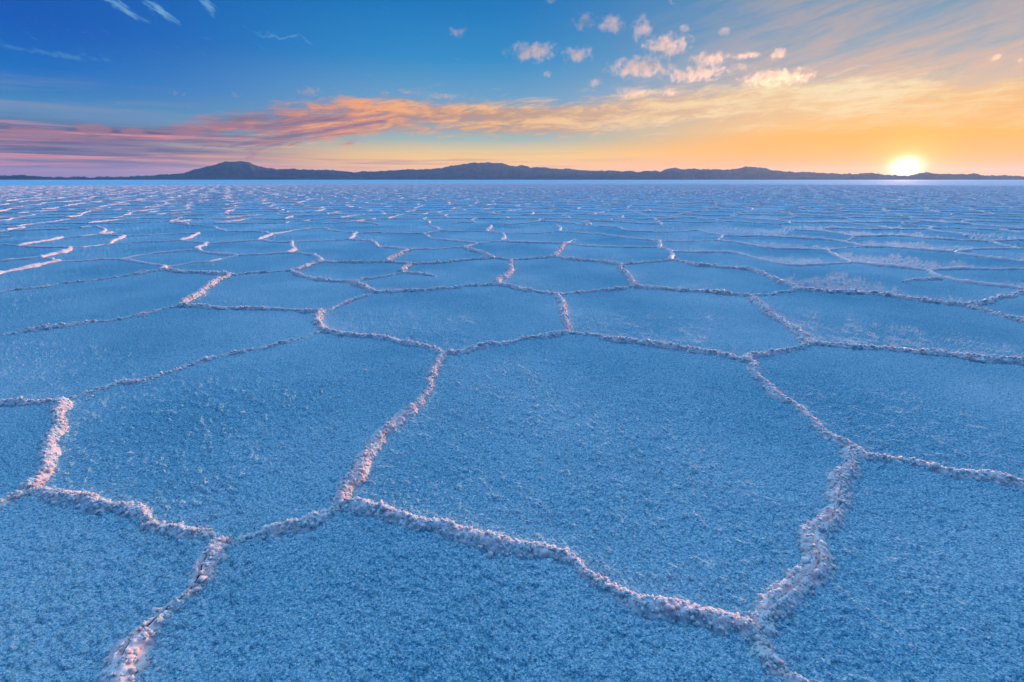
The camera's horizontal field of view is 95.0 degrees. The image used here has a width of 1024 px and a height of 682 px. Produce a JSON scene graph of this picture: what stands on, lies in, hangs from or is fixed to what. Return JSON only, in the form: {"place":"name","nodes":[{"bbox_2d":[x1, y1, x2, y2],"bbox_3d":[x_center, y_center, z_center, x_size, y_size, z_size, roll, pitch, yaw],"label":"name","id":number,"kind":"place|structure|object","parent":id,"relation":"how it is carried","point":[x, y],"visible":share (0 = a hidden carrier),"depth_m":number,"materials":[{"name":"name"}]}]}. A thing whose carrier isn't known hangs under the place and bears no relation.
{"place":"outdoors","nodes":[
{"label":"outdoors","id":0,"kind":"place"},
{"bbox_2d":[0,395,52,410],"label":"salt ridge","id":1,"kind":"structure","parent":0,"point":[15,401],"depth_m":3.06,"materials":[{"name":"white stone"}]},
{"bbox_2d":[0,259,61,273],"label":"salt ridge","id":2,"kind":"structure","parent":0,"point":[38,264],"depth_m":7.88,"materials":[{"name":"white stone"}]},
{"bbox_2d":[8,227,69,231],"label":"salt ridge","id":3,"kind":"structure","parent":0,"point":[62,228],"depth_m":13.71,"materials":[{"name":"white stone"}]},
{"bbox_2d":[18,236,63,244],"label":"salt ridge","id":4,"kind":"structure","parent":0,"point":[50,239],"depth_m":11.08,"materials":[{"name":"white stone"}]},
{"bbox_2d":[17,245,68,247],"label":"salt ridge","id":5,"kind":"structure","parent":0,"point":[36,246],"depth_m":10.15,"materials":[{"name":"white stone"}]},
{"bbox_2d":[18,397,89,489],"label":"salt ridge","id":6,"kind":"structure","parent":0,"point":[49,453],"depth_m":2.55,"materials":[{"name":"white stone"}]},
{"bbox_2d":[40,246,72,256],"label":"salt ridge","id":7,"kind":"structure","parent":0,"point":[68,249],"depth_m":9.33,"materials":[{"name":"white stone"}]},
{"bbox_2d":[0,176,153,179],"bbox_3d":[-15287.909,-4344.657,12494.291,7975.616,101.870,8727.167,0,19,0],"label":"hills","id":8,"kind":"structure","parent":0,"point":[23,178],"depth_m":13786.25,"materials":[{"name":"stone"}]},
{"bbox_2d":[0,268,158,291],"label":"salt ridge","id":9,"kind":"structure","parent":0,"point":[144,271],"depth_m":6.75,"materials":[{"name":"white stone"}]},
{"bbox_2d":[0,305,176,335],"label":"salt ridge","id":10,"kind":"structure","parent":0,"point":[60,325],"depth_m":4.69,"materials":[{"name":"white stone"}]},
{"bbox_2d":[62,258,117,261],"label":"salt ridge","id":11,"kind":"structure","parent":0,"point":[96,259],"depth_m":8.53,"materials":[{"name":"white stone"}]},
{"bbox_2d":[79,225,106,233],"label":"salt ridge","id":12,"kind":"structure","parent":0,"point":[104,230],"depth_m":14.20,"materials":[{"name":"white stone"}]},
{"bbox_2d":[26,486,218,540],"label":"salt ridge","id":13,"kind":"structure","parent":0,"point":[93,503],"depth_m":2.06,"materials":[{"name":"white stone"}]},
{"bbox_2d":[118,258,163,266],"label":"salt ridge","id":14,"kind":"structure","parent":0,"point":[130,260],"depth_m":8.23,"materials":[{"name":"white stone"}]},
{"bbox_2d":[124,249,192,258],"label":"salt ridge","id":15,"kind":"structure","parent":0,"point":[164,252],"depth_m":9.40,"materials":[{"name":"white stone"}]},
{"bbox_2d":[127,232,195,235],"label":"salt ridge","id":16,"kind":"structure","parent":0,"point":[163,234],"depth_m":12.58,"materials":[{"name":"white stone"}]},
{"bbox_2d":[97,535,229,681],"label":"salt ridge","id":17,"kind":"structure","parent":0,"point":[126,659],"depth_m":1.49,"materials":[{"name":"white stone"}]},
{"bbox_2d":[58,330,320,399],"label":"salt ridge","id":18,"kind":"structure","parent":0,"point":[138,380],"depth_m":3.67,"materials":[{"name":"white stone"}]},
{"bbox_2d":[158,267,230,275],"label":"salt ridge","id":19,"kind":"structure","parent":0,"point":[205,272],"depth_m":7.34,"materials":[{"name":"white stone"}]},
{"bbox_2d":[173,273,231,303],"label":"salt ridge","id":20,"kind":"structure","parent":0,"point":[201,291],"depth_m":6.23,"materials":[{"name":"white stone"}]},
{"bbox_2d":[168,254,237,266],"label":"salt ridge","id":21,"kind":"structure","parent":0,"point":[213,260],"depth_m":8.34,"materials":[{"name":"white stone"}]},
{"bbox_2d":[194,247,237,255],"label":"salt ridge","id":22,"kind":"structure","parent":0,"point":[197,249],"depth_m":9.23,"materials":[{"name":"white stone"}]},
{"bbox_2d":[209,240,255,243],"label":"salt ridge","id":23,"kind":"structure","parent":0,"point":[221,242],"depth_m":11.00,"materials":[{"name":"white stone"}]},
{"bbox_2d":[212,226,271,233],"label":"salt ridge","id":24,"kind":"structure","parent":0,"point":[223,230],"depth_m":13.28,"materials":[{"name":"white stone"}]},
{"bbox_2d":[177,302,317,313],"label":"salt ridge","id":25,"kind":"structure","parent":0,"point":[217,307],"depth_m":5.29,"materials":[{"name":"white stone"}]},
{"bbox_2d":[232,269,286,275],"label":"salt ridge","id":26,"kind":"structure","parent":0,"point":[250,272],"depth_m":7.38,"materials":[{"name":"white stone"}]},
{"bbox_2d":[285,240,296,251],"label":"salt ridge","id":27,"kind":"structure","parent":0,"point":[292,247],"depth_m":9.98,"materials":[{"name":"white stone"}]},
{"bbox_2d":[290,260,322,270],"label":"salt ridge","id":28,"kind":"structure","parent":0,"point":[305,265],"depth_m":7.88,"materials":[{"name":"white stone"}]},
{"bbox_2d":[287,268,349,282],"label":"salt ridge","id":29,"kind":"structure","parent":0,"point":[300,275],"depth_m":6.82,"materials":[{"name":"white stone"}]},
{"bbox_2d":[308,308,328,330],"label":"salt ridge","id":30,"kind":"structure","parent":0,"point":[317,319],"depth_m":4.83,"materials":[{"name":"white stone"}]},
{"bbox_2d":[323,259,384,263],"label":"salt ridge","id":31,"kind":"structure","parent":0,"point":[356,261],"depth_m":8.31,"materials":[{"name":"white stone"}]},
{"bbox_2d":[347,279,374,292],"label":"salt ridge","id":32,"kind":"structure","parent":0,"point":[364,287],"depth_m":6.36,"materials":[{"name":"white stone"}]},
{"bbox_2d":[294,353,453,511],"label":"salt ridge","id":33,"kind":"structure","parent":0,"point":[358,474],"depth_m":2.57,"materials":[{"name":"white stone"}]},
{"bbox_2d":[358,272,401,280],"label":"salt ridge","id":34,"kind":"structure","parent":0,"point":[380,276],"depth_m":7.05,"materials":[{"name":"white stone"}]},
{"bbox_2d":[320,327,444,353],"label":"salt ridge","id":35,"kind":"structure","parent":0,"point":[404,342],"depth_m":4.30,"materials":[{"name":"white stone"}]},
{"bbox_2d":[383,247,411,260],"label":"salt ridge","id":36,"kind":"structure","parent":0,"point":[390,257],"depth_m":9.06,"materials":[{"name":"white stone"}]},
{"bbox_2d":[385,259,409,263],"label":"salt ridge","id":37,"kind":"structure","parent":0,"point":[395,261],"depth_m":8.28,"materials":[{"name":"white stone"}]},
{"bbox_2d":[397,261,413,271],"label":"salt ridge","id":38,"kind":"structure","parent":0,"point":[404,268],"depth_m":7.66,"materials":[{"name":"white stone"}]},
{"bbox_2d":[402,271,435,275],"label":"salt ridge","id":39,"kind":"structure","parent":0,"point":[417,273],"depth_m":7.27,"materials":[{"name":"white stone"}]},
{"bbox_2d":[374,282,496,293],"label":"salt ridge","id":40,"kind":"structure","parent":0,"point":[390,291],"depth_m":6.22,"materials":[{"name":"white stone"}]},
{"bbox_2d":[422,232,476,243],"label":"salt ridge","id":41,"kind":"structure","parent":0,"point":[444,239],"depth_m":11.20,"materials":[{"name":"white stone"}]},
{"bbox_2d":[412,256,493,264],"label":"salt ridge","id":42,"kind":"structure","parent":0,"point":[450,260],"depth_m":8.36,"materials":[{"name":"white stone"}]},
{"bbox_2d":[461,245,494,256],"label":"salt ridge","id":43,"kind":"structure","parent":0,"point":[471,249],"depth_m":9.46,"materials":[{"name":"white stone"}]},
{"bbox_2d":[490,258,516,283],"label":"salt ridge","id":44,"kind":"structure","parent":0,"point":[506,274],"depth_m":7.16,"materials":[{"name":"white stone"}]},
{"bbox_2d":[445,329,568,355],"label":"salt ridge","id":45,"kind":"structure","parent":0,"point":[488,344],"depth_m":4.15,"materials":[{"name":"white stone"}]},
{"bbox_2d":[0,180,1023,681],"bbox_3d":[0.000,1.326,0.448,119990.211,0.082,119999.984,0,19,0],"label":"salt flat","id":46,"kind":"structure","parent":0,"point":[620,464],"depth_m":2.62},
{"bbox_2d":[0,489,28,508],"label":"salt ridge","id":47,"kind":"structure","parent":46,"relation":"on","point":[8,498],"depth_m":2.14,"materials":[{"name":"white stone"}]},
{"bbox_2d":[0,257,38,261],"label":"salt ridge","id":48,"kind":"structure","parent":46,"relation":"on","point":[13,259],"depth_m":8.60,"materials":[{"name":"white stone"}]},
{"bbox_2d":[46,222,87,223],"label":"salt ridge","id":49,"kind":"structure","parent":46,"relation":"on","point":[67,223],"depth_m":15.73,"materials":[{"name":"white stone"}]},
{"bbox_2d":[238,252,285,255],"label":"salt ridge","id":50,"kind":"structure","parent":46,"relation":"on","point":[272,253],"depth_m":9.19,"materials":[{"name":"white stone"}]},
{"bbox_2d":[225,503,340,544],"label":"salt ridge","id":51,"kind":"structure","parent":46,"relation":"on","point":[312,519],"depth_m":1.96,"materials":[{"name":"white stone"}]},
{"bbox_2d":[294,239,348,242],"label":"salt ridge","id":52,"kind":"structure","parent":46,"relation":"on","point":[321,240],"depth_m":11.23,"materials":[{"name":"white stone"}]},
{"bbox_2d":[324,293,373,310],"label":"salt ridge","id":53,"kind":"structure","parent":46,"relation":"on","point":[346,301],"depth_m":5.59,"materials":[{"name":"white stone"}]},
{"bbox_2d":[358,231,421,233],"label":"salt ridge","id":54,"kind":"structure","parent":46,"relation":"on","point":[392,232],"depth_m":12.96,"materials":[{"name":"white stone"}]},
{"bbox_2d":[412,246,460,249],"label":"salt ridge","id":55,"kind":"structure","parent":46,"relation":"on","point":[435,248],"depth_m":9.91,"materials":[{"name":"white stone"}]},
{"bbox_2d":[0,184,1023,220],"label":"salt ridges","id":56,"kind":"object","parent":46,"relation":"on","point":[993,196],"visible":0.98,"depth_m":41.39,"materials":[{"name":"white stone"}]},
{"bbox_2d":[623,258,670,264],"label":"salt ridge","id":57,"kind":"structure","parent":46,"relation":"on","point":[650,261],"depth_m":8.29,"materials":[{"name":"white stone"}]},
{"bbox_2d":[657,246,674,258],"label":"salt ridge","id":58,"kind":"structure","parent":46,"relation":"on","point":[671,255],"depth_m":9.47,"materials":[{"name":"white stone"}]},
{"bbox_2d":[752,286,798,295],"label":"salt ridge","id":59,"kind":"structure","parent":46,"relation":"on","point":[794,289],"depth_m":6.07,"materials":[{"name":"white stone"}]},
{"bbox_2d":[750,635,808,681],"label":"salt ridge","id":60,"kind":"structure","parent":46,"relation":"on","point":[764,649],"depth_m":1.40,"materials":[{"name":"white stone"}]},
{"bbox_2d":[738,355,853,446],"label":"salt ridge","id":61,"kind":"structure","parent":46,"relation":"on","point":[754,368],"depth_m":3.08,"materials":[{"name":"white stone"}]},
{"bbox_2d":[800,261,852,265],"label":"salt ridge","id":62,"kind":"structure","parent":46,"relation":"on","point":[823,264],"depth_m":8.07,"materials":[{"name":"white stone"}]},
{"bbox_2d":[826,249,849,261],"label":"salt ridge","id":63,"kind":"structure","parent":46,"relation":"on","point":[829,251],"depth_m":8.93,"materials":[{"name":"white stone"}]},
{"bbox_2d":[853,261,926,270],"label":"salt ridge","id":64,"kind":"structure","parent":46,"relation":"on","point":[900,266],"depth_m":7.84,"materials":[{"name":"white stone"}]},
{"bbox_2d":[865,245,953,252],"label":"salt ridge","id":65,"kind":"structure","parent":46,"relation":"on","point":[903,247],"depth_m":9.89,"materials":[{"name":"white stone"}]},
{"bbox_2d":[852,444,1023,489],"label":"salt ridge","id":66,"kind":"structure","parent":46,"relation":"on","point":[998,477],"depth_m":2.31,"materials":[{"name":"white stone"}]},
{"bbox_2d":[943,276,1023,288],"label":"salt ridge","id":67,"kind":"structure","parent":46,"relation":"on","point":[969,281],"depth_m":6.54,"materials":[{"name":"white stone"}]},
{"bbox_2d":[966,304,1023,324],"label":"salt ridge","id":68,"kind":"structure","parent":46,"relation":"on","point":[1019,319],"depth_m":5.05,"materials":[{"name":"white stone"}]},
{"bbox_2d":[973,220,1023,222],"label":"salt ridge","id":69,"kind":"structure","parent":46,"relation":"on","point":[998,221],"depth_m":16.27,"materials":[{"name":"white stone"}]},
{"bbox_2d":[0,161,1023,179],"bbox_3d":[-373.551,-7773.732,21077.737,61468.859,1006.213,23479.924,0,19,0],"label":"hills","id":70,"kind":"structure","parent":0,"point":[235,170],"depth_m":24462.74,"materials":[{"name":"grey stone"}]},
{"bbox_2d":[0,0,1023,177],"label":"sky","id":71,"kind":"structure","parent":0,"point":[89,88],"materials":[{"name":"blue"}]},
{"bbox_2d":[497,282,554,295],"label":"salt ridge","id":72,"kind":"structure","parent":0,"point":[514,286],"depth_m":6.21,"materials":[{"name":"white stone"}]},
{"bbox_2d":[501,239,562,243],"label":"salt ridge","id":73,"kind":"structure","parent":0,"point":[543,242],"depth_m":10.88,"materials":[{"name":"white stone"}]},
{"bbox_2d":[512,254,553,259],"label":"salt ridge","id":74,"kind":"structure","parent":0,"point":[536,257],"depth_m":8.72,"materials":[{"name":"white stone"}]},
{"bbox_2d":[337,496,765,642],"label":"salt ridge","id":75,"kind":"structure","parent":0,"point":[719,622],"depth_m":1.79,"materials":[{"name":"white stone"}]},
{"bbox_2d":[552,241,566,255],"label":"salt ridge","id":76,"kind":"structure","parent":0,"point":[563,245],"depth_m":9.73,"materials":[{"name":"white stone"}]},
{"bbox_2d":[547,292,576,330],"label":"salt ridge","id":77,"kind":"structure","parent":0,"point":[562,310],"depth_m":5.12,"materials":[{"name":"white stone"}]},
{"bbox_2d":[541,220,583,224],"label":"salt ridge","id":78,"kind":"structure","parent":0,"point":[561,222],"depth_m":16.08,"materials":[{"name":"stone"}]},
{"bbox_2d":[554,255,619,265],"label":"salt ridge","id":79,"kind":"structure","parent":0,"point":[590,260],"depth_m":8.43,"materials":[{"name":"white stone"}]},
{"bbox_2d":[559,285,632,294],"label":"salt ridge","id":80,"kind":"structure","parent":0,"point":[614,288],"depth_m":6.19,"materials":[{"name":"white stone"}]},
{"bbox_2d":[559,230,657,240],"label":"salt ridge","id":81,"kind":"structure","parent":0,"point":[636,238],"depth_m":12.08,"materials":[{"name":"white stone"}]},
{"bbox_2d":[567,243,656,247],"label":"salt ridge","id":82,"kind":"structure","parent":0,"point":[615,246],"depth_m":10.17,"materials":[{"name":"white stone"}]},
{"bbox_2d":[590,220,658,224],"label":"salt ridge","id":83,"kind":"structure","parent":0,"point":[651,223],"depth_m":16.11,"materials":[{"name":"white stone"}]},
{"bbox_2d":[617,263,636,285],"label":"salt ridge","id":84,"kind":"structure","parent":0,"point":[628,275],"depth_m":7.12,"materials":[{"name":"white stone"}]},
{"bbox_2d":[598,225,697,232],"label":"salt ridge","id":85,"kind":"structure","parent":0,"point":[621,228],"depth_m":13.38,"materials":[{"name":"white stone"}]},
{"bbox_2d":[568,331,737,358],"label":"salt ridge","id":86,"kind":"structure","parent":0,"point":[659,344],"depth_m":4.10,"materials":[{"name":"white stone"}]},
{"bbox_2d":[632,283,749,296],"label":"salt ridge","id":87,"kind":"structure","parent":0,"point":[681,289],"depth_m":6.12,"materials":[{"name":"white stone"}]},
{"bbox_2d":[671,258,768,275],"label":"salt ridge","id":88,"kind":"structure","parent":0,"point":[747,268],"depth_m":7.79,"materials":[{"name":"white stone"}]},
{"bbox_2d":[673,250,799,265],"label":"salt ridge","id":89,"kind":"structure","parent":0,"point":[745,254],"depth_m":9.22,"materials":[{"name":"white stone"}]},
{"bbox_2d":[725,220,778,224],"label":"salt ridge","id":90,"kind":"structure","parent":0,"point":[769,223],"depth_m":15.95,"materials":[{"name":"white stone"}]},
{"bbox_2d":[718,239,826,250],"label":"salt ridge","id":91,"kind":"structure","parent":0,"point":[763,246],"depth_m":10.06,"materials":[{"name":"white stone"}]},
{"bbox_2d":[738,340,811,359],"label":"salt ridge","id":92,"kind":"structure","parent":0,"point":[805,344],"depth_m":3.94,"materials":[{"name":"white stone"}]},
{"bbox_2d":[744,294,809,342],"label":"salt ridge","id":93,"kind":"structure","parent":0,"point":[801,336],"depth_m":4.85,"materials":[{"name":"white stone"}]},
{"bbox_2d":[764,275,797,287],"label":"salt ridge","id":94,"kind":"structure","parent":0,"point":[776,279],"depth_m":6.64,"materials":[{"name":"white stone"}]},
{"bbox_2d":[724,235,864,245],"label":"salt ridge","id":95,"kind":"structure","parent":0,"point":[837,240],"depth_m":11.70,"materials":[{"name":"white stone"}]},
{"bbox_2d":[747,444,869,636],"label":"salt ridge","id":96,"kind":"structure","parent":0,"point":[816,567],"depth_m":1.78,"materials":[{"name":"white stone"}]},
{"bbox_2d":[790,221,847,223],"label":"salt ridge","id":97,"kind":"structure","parent":0,"point":[817,222],"depth_m":16.02,"materials":[{"name":"white stone"}]},
{"bbox_2d":[795,216,845,218],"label":"salt ridge","id":98,"kind":"structure","parent":0,"point":[822,217],"depth_m":18.05,"materials":[{"name":"white stone"}]},
{"bbox_2d":[794,229,852,235],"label":"salt ridge","id":99,"kind":"structure","parent":0,"point":[824,231],"depth_m":13.20,"materials":[{"name":"white stone"}]},
{"bbox_2d":[825,227,891,229],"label":"salt ridge","id":100,"kind":"structure","parent":0,"point":[859,228],"depth_m":14.01,"materials":[{"name":"white stone"}]},
{"bbox_2d":[851,216,909,218],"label":"salt ridge","id":101,"kind":"structure","parent":0,"point":[877,217],"depth_m":17.96,"materials":[{"name":"white stone"}]},
{"bbox_2d":[861,221,900,222],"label":"salt ridge","id":102,"kind":"structure","parent":0,"point":[881,221],"depth_m":16.15,"materials":[{"name":"stone"}]},
{"bbox_2d":[797,286,967,307],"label":"salt ridge","id":103,"kind":"structure","parent":0,"point":[888,294],"depth_m":5.89,"materials":[{"name":"white stone"}]},
{"bbox_2d":[811,340,1023,365],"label":"salt ridge","id":104,"kind":"structure","parent":0,"point":[985,358],"depth_m":3.92,"materials":[{"name":"white stone"}]},
{"bbox_2d":[855,234,987,241],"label":"salt ridge","id":105,"kind":"structure","parent":0,"point":[934,238],"depth_m":11.81,"materials":[{"name":"white stone"}]},
{"bbox_2d":[902,276,943,281],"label":"salt ridge","id":106,"kind":"structure","parent":0,"point":[940,278],"depth_m":6.87,"materials":[{"name":"white stone"}]},
{"bbox_2d":[925,228,967,236],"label":"salt ridge","id":107,"kind":"structure","parent":0,"point":[963,234],"depth_m":13.01,"materials":[{"name":"white stone"}]},
{"bbox_2d":[933,227,998,230],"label":"salt ridge","id":108,"kind":"structure","parent":0,"point":[967,228],"depth_m":14.00,"materials":[{"name":"white stone"}]},
{"bbox_2d":[931,266,1023,270],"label":"salt ridge","id":109,"kind":"structure","parent":0,"point":[967,268],"depth_m":7.65,"materials":[{"name":"white stone"}]},
{"bbox_2d":[954,247,1016,251],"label":"salt ridge","id":110,"kind":"structure","parent":0,"point":[985,248],"depth_m":9.91,"materials":[{"name":"white stone"}]},
{"bbox_2d":[953,251,1023,261],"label":"salt ridge","id":111,"kind":"structure","parent":0,"point":[983,256],"depth_m":8.82,"materials":[{"name":"white stone"}]},
{"bbox_2d":[966,290,1023,306],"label":"salt ridge","id":112,"kind":"structure","parent":0,"point":[990,300],"depth_m":5.69,"materials":[{"name":"white stone"}]},
{"bbox_2d":[971,223,1023,227],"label":"salt ridge","id":113,"kind":"structure","parent":0,"point":[994,226],"depth_m":14.72,"materials":[{"name":"white stone"}]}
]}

